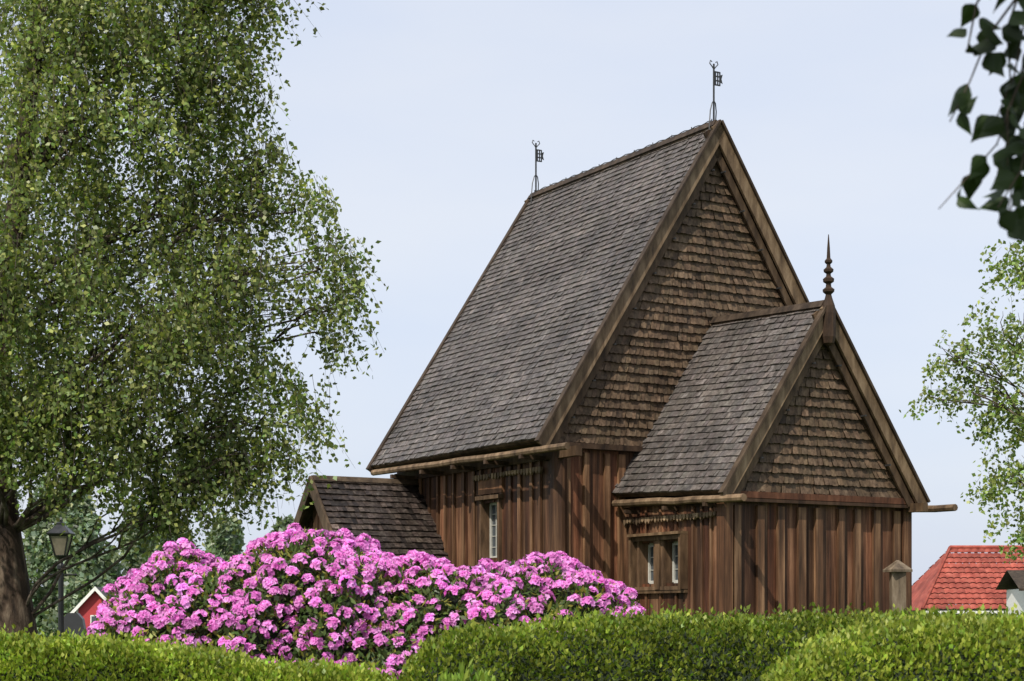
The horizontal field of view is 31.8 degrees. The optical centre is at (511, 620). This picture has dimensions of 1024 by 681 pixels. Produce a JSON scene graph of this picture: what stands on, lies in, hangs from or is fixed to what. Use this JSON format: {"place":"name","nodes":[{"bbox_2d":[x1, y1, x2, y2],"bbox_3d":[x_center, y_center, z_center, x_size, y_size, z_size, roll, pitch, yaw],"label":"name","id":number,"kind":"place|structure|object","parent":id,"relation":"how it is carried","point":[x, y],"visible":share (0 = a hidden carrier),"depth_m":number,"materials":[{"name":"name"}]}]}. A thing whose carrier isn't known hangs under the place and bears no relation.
{"place":"outdoors","nodes":[
{"label":"outdoors","id":0,"kind":"place"},
{"bbox_2d":[0,0,1023,604],"label":"sky","id":1,"kind":"structure","parent":0,"point":[423,118],"materials":[{"name":"blue"}]},
{"bbox_2d":[286,60,957,618],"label":"stave church","id":2,"kind":"structure","parent":0,"point":[644,374],"depth_m":30.40,"materials":[{"name":"brown wood"}]},
{"bbox_2d":[490,502,677,583],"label":"window frames","id":3,"kind":"structure","parent":2,"relation":"in","point":[650,545],"depth_m":30.03,"materials":[{"name":"paint"}]},
{"bbox_2d":[492,505,677,580],"bbox_3d":[1.314,-1.340,30.655,4.386,1.580,0.386,0,0,40],"label":"window glass","id":4,"kind":"structure","parent":2,"relation":"in","point":[493,506],"depth_m":30.03,"materials":[{"name":"grey glass"}]},
{"bbox_2d":[912,608,1005,615],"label":"walls","id":5,"kind":"structure","parent":0,"point":[988,609],"depth_m":82.00,"materials":[{"name":"white paint"}]},
{"bbox_2d":[926,611,1005,612],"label":"white trim","id":6,"kind":"structure","parent":5,"relation":"attached to","point":[968,611],"depth_m":81.63,"materials":[{"name":"paint"}]},
{"bbox_2d":[912,545,1023,609],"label":"tile roof","id":7,"kind":"structure","parent":5,"relation":"on","point":[962,576],"depth_m":84.16,"materials":[{"name":"tile"}]},
{"label":"ground","id":8,"kind":"structure","parent":0,"visible":0},
{"bbox_2d":[46,518,76,636],"bbox_3d":[-6.780,0.025,27.000,0.490,3.150,0.354,0,0,0],"label":"street lamp","id":9,"kind":"object","parent":8,"relation":"on","point":[60,545],"visible":0.72,"depth_m":26.94,"materials":[{"name":"metal"}]},
{"bbox_2d":[64,613,85,638],"bbox_3d":[-7.450,0.740,30.500,0.400,1.720,0.160,0,0,0],"label":"headstone","id":10,"kind":"object","parent":8,"relation":"on","point":[74,622],"visible":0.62,"depth_m":30.42,"materials":[{"name":"stone"}]},
{"bbox_2d":[70,587,110,637],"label":"red cottage","id":11,"kind":"structure","parent":8,"relation":"on","point":[86,607],"depth_m":108.00,"materials":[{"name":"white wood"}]},
{"bbox_2d":[16,482,294,637],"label":"background trees","id":12,"kind":"object","parent":8,"relation":"on","point":[41,559],"visible":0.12,"depth_m":123.80,"materials":[{"name":"green plant"}]},
{"bbox_2d":[0,0,388,634],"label":"birch tree","id":13,"kind":"object","parent":8,"relation":"on","point":[52,418],"visible":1,"depth_m":21.36,"materials":[{"name":"green plant"}]},
{"bbox_2d":[0,622,400,680],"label":"clipped hedge","id":14,"kind":"object","parent":8,"relation":"on","point":[34,656],"visible":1,"depth_m":12.79,"materials":[{"name":"green plant"}]},
{"bbox_2d":[87,523,645,678],"bbox_3d":[-1.328,0.339,17.077,5.385,2.584,3.387,0,0,0],"label":"rhododendron bush","id":15,"kind":"object","parent":8,"relation":"on","point":[302,602],"visible":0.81,"depth_m":16.09,"materials":[{"name":"pink plant"}]},
{"bbox_2d":[438,657,507,680],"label":"young shrub","id":16,"kind":"object","parent":8,"relation":"on","point":[482,675],"visible":1,"depth_m":9.56,"materials":[{"name":"green plant"}]},
{"bbox_2d":[396,601,1018,680],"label":"clipped hedge","id":17,"kind":"object","parent":8,"relation":"on","point":[670,646],"visible":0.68,"depth_m":12.55,"materials":[{"name":"green plant"}]},
{"bbox_2d":[760,602,1023,680],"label":"clipped hedge","id":18,"kind":"object","parent":8,"relation":"on","point":[966,647],"visible":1,"depth_m":9.87,"materials":[{"name":"green plant"}]},
{"bbox_2d":[883,560,912,612],"bbox_3d":[6.120,0.325,28.500,0.339,2.550,0.339,0,0,-17],"label":"wooden post","id":19,"kind":"object","parent":8,"relation":"on","point":[897,570],"visible":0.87,"depth_m":28.39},
{"bbox_2d":[899,239,1023,563],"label":"deciduous tree","id":20,"kind":"object","parent":8,"relation":"on","point":[1016,418],"visible":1,"depth_m":34.94,"materials":[{"name":"green plant"}]},
{"bbox_2d":[938,0,1023,241],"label":"birch tree","id":21,"kind":"object","parent":8,"relation":"on","point":[1009,175],"visible":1,"depth_m":4.00,"materials":[{"name":"green plant"}]},
{"bbox_2d":[995,570,1023,614],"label":"white outbuilding","id":22,"kind":"structure","parent":8,"relation":"on","point":[1011,583],"depth_m":75.77,"materials":[{"name":"paint"}]}
]}

